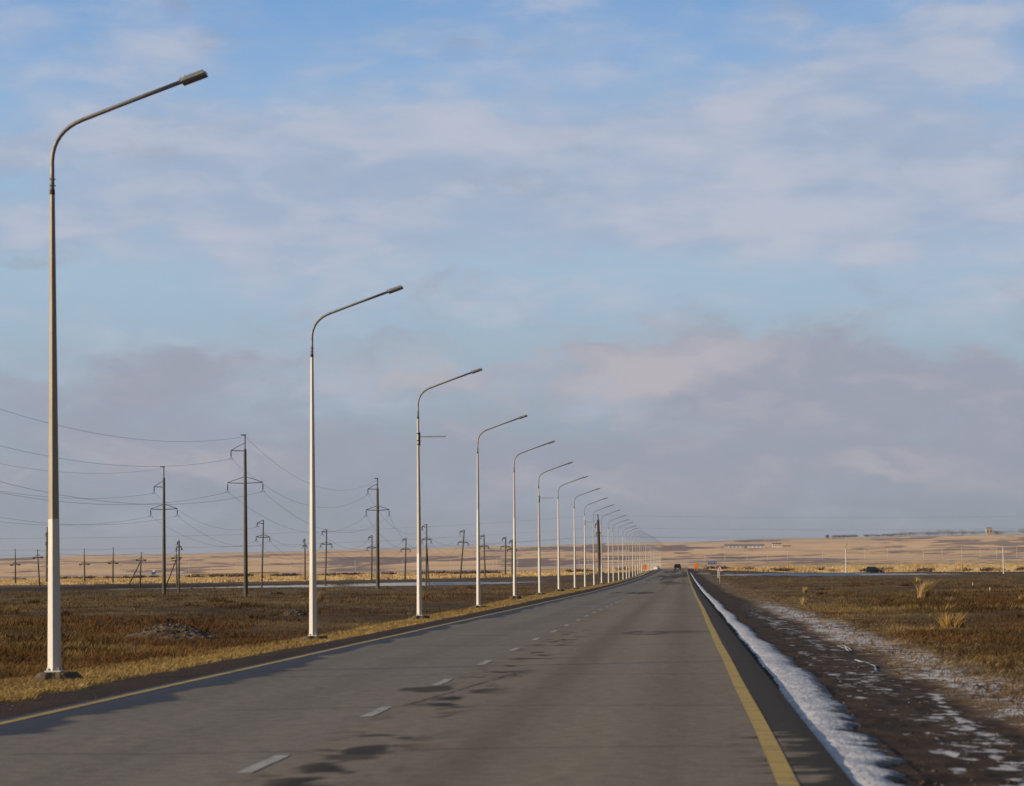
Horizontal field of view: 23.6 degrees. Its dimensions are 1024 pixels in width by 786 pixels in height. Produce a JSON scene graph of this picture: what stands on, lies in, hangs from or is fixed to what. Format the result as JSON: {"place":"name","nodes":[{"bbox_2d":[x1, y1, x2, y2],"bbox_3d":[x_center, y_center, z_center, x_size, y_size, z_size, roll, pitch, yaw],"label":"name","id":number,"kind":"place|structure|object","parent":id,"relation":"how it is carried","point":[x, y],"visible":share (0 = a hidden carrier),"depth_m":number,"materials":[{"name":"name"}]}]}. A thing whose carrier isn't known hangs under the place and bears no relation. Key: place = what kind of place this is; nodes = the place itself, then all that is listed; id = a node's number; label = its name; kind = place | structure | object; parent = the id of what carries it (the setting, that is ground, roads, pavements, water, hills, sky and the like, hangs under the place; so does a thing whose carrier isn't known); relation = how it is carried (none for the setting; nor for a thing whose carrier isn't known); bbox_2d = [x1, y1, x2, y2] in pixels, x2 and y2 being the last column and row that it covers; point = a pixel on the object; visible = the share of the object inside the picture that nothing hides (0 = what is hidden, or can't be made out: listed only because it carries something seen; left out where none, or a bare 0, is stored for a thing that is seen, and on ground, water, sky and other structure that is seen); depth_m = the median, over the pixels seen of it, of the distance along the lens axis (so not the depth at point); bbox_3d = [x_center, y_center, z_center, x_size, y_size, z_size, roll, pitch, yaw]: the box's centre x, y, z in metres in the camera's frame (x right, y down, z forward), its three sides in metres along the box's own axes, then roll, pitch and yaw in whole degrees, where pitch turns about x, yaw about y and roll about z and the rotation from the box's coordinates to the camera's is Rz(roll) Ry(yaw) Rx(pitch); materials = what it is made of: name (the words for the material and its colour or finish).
{"place":"outdoors","nodes":[
{"label":"outdoors","id":0,"kind":"place"},
{"bbox_2d":[0,568,854,785],"bbox_3d":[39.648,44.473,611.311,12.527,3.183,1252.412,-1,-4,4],"label":"road","id":1,"kind":"structure","parent":0,"point":[635,689],"depth_m":27.59,"materials":[{"name":"grey asphalt"}]},
{"bbox_2d":[0,569,658,724],"bbox_3d":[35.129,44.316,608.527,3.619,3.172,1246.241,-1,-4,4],"label":"road marking","id":2,"kind":"object","parent":1,"relation":"on","point":[58,710],"visible":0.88,"depth_m":38.39,"materials":[{"name":"yellow paint"}]},
{"bbox_2d":[236,581,657,772],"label":"road marking","id":3,"kind":"object","parent":1,"relation":"on","point":[260,765],"visible":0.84,"depth_m":27.66,"materials":[{"name":"white paint"}]},
{"bbox_2d":[673,564,681,569],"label":"car","id":4,"kind":"object","parent":1,"relation":"on","point":[677,566],"visible":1,"depth_m":646.80,"materials":[{"name":"paint"}]},
{"bbox_2d":[687,571,799,785],"bbox_3d":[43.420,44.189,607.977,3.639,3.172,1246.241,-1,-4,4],"label":"road marking","id":5,"kind":"object","parent":1,"relation":"on","point":[783,773],"visible":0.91,"depth_m":25.81,"materials":[{"name":"yellow paint"}]},
{"bbox_2d":[0,534,1023,785],"bbox_3d":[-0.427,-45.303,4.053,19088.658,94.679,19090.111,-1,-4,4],"label":"ground","id":6,"kind":"structure","parent":0,"point":[840,680],"depth_m":139.77,"materials":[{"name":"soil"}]},
{"bbox_2d":[10,549,19,582],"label":"utility pole","id":7,"kind":"object","parent":6,"relation":"on","point":[15,562],"visible":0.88,"depth_m":642.04,"materials":[{"name":"brown wood"}]},
{"bbox_2d":[33,550,42,588],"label":"utility pole","id":8,"kind":"object","parent":6,"relation":"on","point":[37,557],"visible":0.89,"depth_m":324.35,"materials":[{"name":"brown wood"}]},
{"bbox_2d":[45,527,47,581],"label":"power pole","id":9,"kind":"object","parent":6,"relation":"on","point":[46,535],"visible":0.68,"depth_m":718.62,"materials":[{"name":"metal"}]},
{"bbox_2d":[79,550,89,582],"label":"utility pole","id":10,"kind":"object","parent":6,"relation":"on","point":[84,564],"visible":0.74,"depth_m":627.10,"materials":[{"name":"brown wood"}]},
{"bbox_2d":[108,547,117,582],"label":"utility pole","id":11,"kind":"object","parent":6,"relation":"on","point":[112,563],"visible":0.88,"depth_m":608.45,"materials":[{"name":"brown wood"}]},
{"bbox_2d":[34,69,207,681],"bbox_3d":[-6.545,-0.215,40.650,3.110,10.297,0.743,-1,-4,4],"label":"street lamp","id":12,"kind":"object","parent":6,"relation":"on","point":[54,669],"visible":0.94,"depth_m":40.58,"materials":[{"name":"grey metal"}]},
{"bbox_2d":[128,552,145,586],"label":"utility pole","id":13,"kind":"object","parent":6,"relation":"on","point":[140,563],"visible":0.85,"depth_m":337.78,"materials":[{"name":"brown wood"}]},
{"bbox_2d":[150,466,178,594],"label":"power pole","id":14,"kind":"object","parent":6,"relation":"on","point":[164,558],"visible":0.95,"depth_m":215.55,"materials":[{"name":"concrete"}]},
{"bbox_2d":[123,622,213,638],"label":"rubble heap","id":15,"kind":"object","parent":6,"relation":"on","point":[170,630],"visible":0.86,"depth_m":70.92,"materials":[{"name":"soil"}]},
{"bbox_2d":[166,550,181,586],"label":"utility pole","id":16,"kind":"object","parent":6,"relation":"on","point":[176,555],"visible":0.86,"depth_m":340.13,"materials":[{"name":"brown wood"}]},
{"bbox_2d":[174,540,181,592],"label":"power pole","id":17,"kind":"object","parent":6,"relation":"on","point":[178,543],"visible":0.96,"depth_m":235.19,"materials":[{"name":"concrete"}]},
{"bbox_2d":[190,573,252,576],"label":"raised pipe","id":18,"kind":"object","parent":6,"relation":"on","point":[201,575],"visible":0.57,"depth_m":1010.79,"materials":[{"name":"white metal"}]},
{"bbox_2d":[226,434,263,596],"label":"power pole","id":19,"kind":"object","parent":6,"relation":"on","point":[245,483],"visible":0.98,"depth_m":184.68,"materials":[{"name":"concrete"}]},
{"bbox_2d":[1,409,239,441],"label":"overhead wire","id":20,"kind":"object","parent":19,"relation":"attached to","point":[131,438],"visible":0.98,"depth_m":161.78,"materials":[{"name":"black metal"}]},
{"bbox_2d":[228,492,361,532],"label":"overhead wire","id":21,"kind":"object","parent":19,"relation":"attached to","point":[284,526],"visible":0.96,"depth_m":208.93,"materials":[{"name":"black metal"}]},
{"bbox_2d":[236,463,366,507],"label":"overhead wire","id":22,"kind":"object","parent":19,"relation":"attached to","point":[301,503],"visible":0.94,"depth_m":230.05,"materials":[{"name":"black metal"}]},
{"bbox_2d":[255,520,269,587],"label":"power pole","id":23,"kind":"object","parent":6,"relation":"on","point":[262,537],"visible":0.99,"depth_m":296.08,"materials":[{"name":"concrete"}]},
{"bbox_2d":[248,572,278,575],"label":"raised pipe","id":24,"kind":"object","parent":6,"relation":"on","point":[254,573],"visible":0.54,"depth_m":1148.32,"materials":[{"name":"beige metal"}]},
{"bbox_2d":[281,609,308,615],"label":"rubble heap","id":25,"kind":"object","parent":6,"relation":"on","point":[294,612],"visible":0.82,"depth_m":106.58,"materials":[{"name":"soil"}]},
{"bbox_2d":[302,538,306,579],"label":"power pole","id":26,"kind":"object","parent":6,"relation":"on","point":[304,548],"visible":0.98,"depth_m":632.01,"materials":[{"name":"concrete"}]},
{"bbox_2d":[317,590,327,600],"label":"grass tuft","id":27,"kind":"object","parent":6,"relation":"on","point":[320,595],"visible":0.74,"depth_m":151.02,"materials":[{"name":"brown plant"}]},
{"bbox_2d":[319,529,332,585],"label":"power pole","id":28,"kind":"object","parent":6,"relation":"on","point":[326,542],"visible":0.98,"depth_m":336.10,"materials":[{"name":"concrete"}]},
{"bbox_2d":[302,285,402,639],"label":"street lamp","id":29,"kind":"object","parent":6,"relation":"on","point":[313,633],"visible":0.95,"depth_m":69.69,"materials":[{"name":"white metal"}]},
{"bbox_2d":[366,535,375,580],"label":"power pole","id":30,"kind":"object","parent":6,"relation":"on","point":[371,546],"visible":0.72,"depth_m":584.65,"materials":[{"name":"concrete"}]},
{"bbox_2d":[364,478,389,588],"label":"power pole","id":31,"kind":"object","parent":6,"relation":"on","point":[377,506],"visible":0.95,"depth_m":262.77,"materials":[{"name":"concrete"}]},
{"bbox_2d":[400,538,410,578],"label":"power pole","id":32,"kind":"object","parent":6,"relation":"on","point":[405,557],"visible":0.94,"depth_m":646.57,"materials":[{"name":"concrete"}]},
{"bbox_2d":[422,590,430,599],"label":"grass tuft","id":33,"kind":"object","parent":6,"relation":"on","point":[424,595],"visible":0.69,"depth_m":156.70,"materials":[{"name":"brown plant"}]},
{"bbox_2d":[421,524,431,584],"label":"power pole","id":34,"kind":"object","parent":6,"relation":"on","point":[427,565],"visible":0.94,"depth_m":333.79,"materials":[{"name":"concrete"}]},
{"bbox_2d":[412,368,481,619],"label":"street lamp","id":35,"kind":"object","parent":6,"relation":"on","point":[419,614],"visible":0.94,"depth_m":98.81,"materials":[{"name":"grey metal"}]},
{"bbox_2d":[458,530,468,577],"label":"power pole","id":36,"kind":"object","parent":6,"relation":"on","point":[463,542],"visible":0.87,"depth_m":664.98,"materials":[{"name":"concrete"}]},
{"bbox_2d":[480,534,488,576],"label":"power pole","id":37,"kind":"object","parent":6,"relation":"on","point":[483,536],"visible":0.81,"depth_m":702.04,"materials":[{"name":"concrete"}]},
{"bbox_2d":[473,414,527,607],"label":"street lamp","id":38,"kind":"object","parent":6,"relation":"on","point":[478,596],"visible":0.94,"depth_m":127.91,"materials":[{"name":"grey metal"}]},
{"bbox_2d":[500,536,510,575],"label":"power pole","id":39,"kind":"object","parent":6,"relation":"on","point":[505,545],"visible":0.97,"depth_m":715.45,"materials":[{"name":"concrete"}]},
{"bbox_2d":[0,562,1023,584],"bbox_3d":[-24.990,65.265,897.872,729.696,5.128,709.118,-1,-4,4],"label":"golden reeds","id":40,"kind":"object","parent":6,"relation":"on","point":[413,575],"visible":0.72,"depth_m":792.16,"materials":[{"name":"plant"}]},
{"bbox_2d":[507,539,516,574],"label":"power pole","id":41,"kind":"object","parent":6,"relation":"on","point":[511,548],"visible":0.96,"depth_m":709.74,"materials":[{"name":"metal"}]},
{"bbox_2d":[12,566,1023,578],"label":"scrub","id":42,"kind":"object","parent":6,"relation":"on","point":[568,570],"visible":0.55,"depth_m":930.60,"materials":[{"name":"brown plant"}]},
{"bbox_2d":[509,440,554,598],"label":"street lamp","id":43,"kind":"object","parent":6,"relation":"on","point":[514,596],"visible":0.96,"depth_m":157.04,"materials":[{"name":"white metal"}]},
{"bbox_2d":[535,462,572,594],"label":"street lamp","id":44,"kind":"object","parent":6,"relation":"on","point":[539,573],"visible":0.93,"depth_m":186.12,"materials":[{"name":"white metal"}]},
{"bbox_2d":[555,476,587,591],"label":"street lamp","id":45,"kind":"object","parent":6,"relation":"on","point":[558,589],"visible":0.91,"depth_m":215.21,"materials":[{"name":"white metal"}]},
{"bbox_2d":[574,488,599,588],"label":"street lamp","id":46,"kind":"object","parent":6,"relation":"on","point":[574,544],"visible":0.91,"depth_m":244.32,"materials":[{"name":"grey metal"}]},
{"bbox_2d":[584,497,607,586],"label":"street lamp","id":47,"kind":"object","parent":6,"relation":"on","point":[585,547],"visible":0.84,"depth_m":273.46,"materials":[{"name":"white metal"}]},
{"bbox_2d":[595,515,600,576],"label":"power pole","id":48,"kind":"object","parent":6,"relation":"on","point":[598,532],"visible":0.83,"depth_m":558.58,"materials":[{"name":"metal"}]},
{"bbox_2d":[17,515,594,538],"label":"overhead wire","id":49,"kind":"object","parent":48,"relation":"attached to","point":[267,533],"visible":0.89,"depth_m":484.68,"materials":[{"name":"black metal"}]},
{"bbox_2d":[20,536,595,559],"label":"overhead wire","id":50,"kind":"object","parent":48,"relation":"attached to","point":[269,554],"visible":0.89,"depth_m":485.02,"materials":[{"name":"black metal"}]},
{"bbox_2d":[83,527,594,549],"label":"overhead wire","id":51,"kind":"object","parent":48,"relation":"attached to","point":[319,543],"visible":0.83,"depth_m":499.97,"materials":[{"name":"black metal"}]},
{"bbox_2d":[142,536,597,554],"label":"overhead wire","id":52,"kind":"object","parent":48,"relation":"attached to","point":[355,549],"visible":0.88,"depth_m":505.63,"materials":[{"name":"black metal"}]},
{"bbox_2d":[600,536,965,538],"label":"overhead wire","id":53,"kind":"object","parent":48,"relation":"attached to","point":[738,538],"visible":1,"depth_m":568.34,"materials":[{"name":"black metal"}]},
{"bbox_2d":[600,527,1005,529],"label":"overhead wire","id":54,"kind":"object","parent":48,"relation":"attached to","point":[764,529],"visible":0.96,"depth_m":570.61,"materials":[{"name":"black metal"}]},
{"bbox_2d":[618,534,1012,536],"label":"overhead wire","id":55,"kind":"object","parent":48,"relation":"attached to","point":[889,536],"visible":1,"depth_m":579.51,"materials":[{"name":"black metal"}]},
{"bbox_2d":[592,504,613,585],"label":"street lamp","id":56,"kind":"object","parent":6,"relation":"on","point":[593,551],"visible":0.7,"depth_m":302.53,"materials":[{"name":"grey metal"}]},
{"bbox_2d":[600,510,618,583],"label":"street lamp","id":57,"kind":"object","parent":6,"relation":"on","point":[601,552],"visible":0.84,"depth_m":331.66,"materials":[{"name":"grey metal"}]},
{"bbox_2d":[608,515,625,582],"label":"street lamp","id":58,"kind":"object","parent":6,"relation":"on","point":[608,549],"visible":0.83,"depth_m":360.82,"materials":[{"name":"grey metal"}]},
{"bbox_2d":[613,519,628,581],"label":"street lamp","id":59,"kind":"object","parent":6,"relation":"on","point":[613,556],"visible":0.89,"depth_m":389.81,"materials":[{"name":"white metal"}]},
{"bbox_2d":[618,522,631,580],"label":"street lamp","id":60,"kind":"object","parent":6,"relation":"on","point":[618,557],"visible":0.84,"depth_m":418.93,"materials":[{"name":"white metal"}]},
{"bbox_2d":[626,528,637,578],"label":"street lamp","id":61,"kind":"object","parent":6,"relation":"on","point":[626,558],"visible":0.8,"depth_m":477.14,"materials":[{"name":"grey metal"}]},
{"bbox_2d":[632,531,643,576],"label":"street lamp","id":62,"kind":"object","parent":6,"relation":"on","point":[632,553],"visible":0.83,"depth_m":535.49,"materials":[{"name":"grey metal"}]},
{"bbox_2d":[635,533,644,575],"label":"street lamp","id":63,"kind":"object","parent":6,"relation":"on","point":[635,558],"visible":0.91,"depth_m":564.48,"materials":[{"name":"grey metal"}]},
{"bbox_2d":[637,533,647,574],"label":"street lamp","id":64,"kind":"object","parent":6,"relation":"on","point":[637,555],"visible":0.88,"depth_m":593.68,"materials":[{"name":"white metal"}]},
{"bbox_2d":[641,537,645,571],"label":"street lamp","id":65,"kind":"object","parent":6,"relation":"on","point":[641,555],"visible":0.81,"depth_m":651.93,"materials":[{"name":"white metal"}]},
{"bbox_2d":[717,565,722,580],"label":"warning sign","id":66,"kind":"object","parent":6,"relation":"on","point":[719,569],"visible":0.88,"depth_m":298.14,"materials":[{"name":"white metal"}]},
{"bbox_2d":[721,544,764,547],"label":"farm building","id":67,"kind":"structure","parent":6,"relation":"on","point":[743,545],"depth_m":4176.40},
{"bbox_2d":[772,543,781,546],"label":"farmhouse","id":68,"kind":"object","parent":6,"relation":"on","point":[776,544],"visible":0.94,"depth_m":4221.31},
{"bbox_2d":[690,572,909,785],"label":"snow bank","id":69,"kind":"structure","parent":6,"relation":"on","point":[819,710],"depth_m":27.31,"materials":[{"name":"white snow"}]},
{"bbox_2d":[799,597,806,604],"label":"grass tuft","id":70,"kind":"object","parent":6,"relation":"on","point":[804,601],"visible":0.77,"depth_m":120.59,"materials":[{"name":"beige plant"}]},
{"bbox_2d":[855,659,876,673],"bbox_3d":[6.258,4.822,43.270,0.314,0.038,6.360,-1,-4,7],"label":"snow patch","id":71,"kind":"object","parent":6,"relation":"on","point":[870,664],"visible":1,"depth_m":42.59,"materials":[{"name":"white snow"}]},
{"bbox_2d":[866,566,882,572],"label":"car","id":72,"kind":"object","parent":6,"relation":"on","point":[870,569],"visible":0.91,"depth_m":664.41,"materials":[{"name":"paint"}]},
{"bbox_2d":[831,529,1023,537],"bbox_3d":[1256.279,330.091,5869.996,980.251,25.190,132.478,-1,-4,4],"label":"tree line","id":73,"kind":"object","parent":6,"relation":"on","point":[931,533],"visible":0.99,"depth_m":5880.06,"materials":[{"name":"plant"}]},
{"bbox_2d":[915,580,940,598],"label":"grass tuft","id":74,"kind":"object","parent":6,"relation":"on","point":[924,592],"visible":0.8,"depth_m":135.14,"materials":[{"name":"beige plant"}]},
{"bbox_2d":[929,612,969,627],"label":"grass tuft","id":75,"kind":"object","parent":6,"relation":"on","point":[957,623],"visible":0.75,"depth_m":68.89,"materials":[{"name":"beige plant"}]},
{"bbox_2d":[985,527,992,534],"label":"tower block","id":76,"kind":"structure","parent":6,"relation":"on","point":[988,530],"depth_m":5828.61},
{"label":"power pole","id":77,"kind":"object","parent":6,"relation":"on","visible":0},
{"bbox_2d":[2,446,227,466],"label":"overhead wire","id":78,"kind":"object","parent":77,"relation":"attached to","point":[109,464],"visible":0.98,"depth_m":158.52,"materials":[{"name":"black metal"}]},
{"bbox_2d":[4,492,225,504],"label":"overhead wire","id":79,"kind":"object","parent":77,"relation":"attached to","point":[110,504],"visible":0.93,"depth_m":156.73,"materials":[{"name":"black metal"}]},
{"bbox_2d":[3,482,262,504],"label":"overhead wire","id":80,"kind":"object","parent":77,"relation":"attached to","point":[130,503],"visible":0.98,"depth_m":152.80,"materials":[{"name":"black metal"}]},
{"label":"power pole","id":81,"kind":"object","parent":6,"relation":"on","visible":0},
{"bbox_2d":[2,491,152,498],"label":"overhead wire","id":82,"kind":"object","parent":81,"relation":"attached to","point":[80,498],"visible":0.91,"depth_m":198.52,"materials":[{"name":"black metal"}]},
{"bbox_2d":[1,516,174,524],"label":"overhead wire","id":83,"kind":"object","parent":81,"relation":"attached to","point":[71,524],"visible":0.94,"depth_m":197.21,"materials":[{"name":"black metal"}]},
{"bbox_2d":[0,574,1023,685],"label":"dry grass","id":84,"kind":"structure","parent":0,"point":[77,640],"depth_m":87.49,"materials":[{"name":"brown plant"}]},
{"bbox_2d":[0,578,1023,723],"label":"straw grass","id":85,"kind":"structure","parent":0,"point":[21,691],"depth_m":49.05,"materials":[{"name":"plant"}]},
{"bbox_2d":[0,0,1023,557],"label":"sky","id":86,"kind":"structure","parent":0,"point":[741,263],"materials":[{"name":"blue"}]}
]}

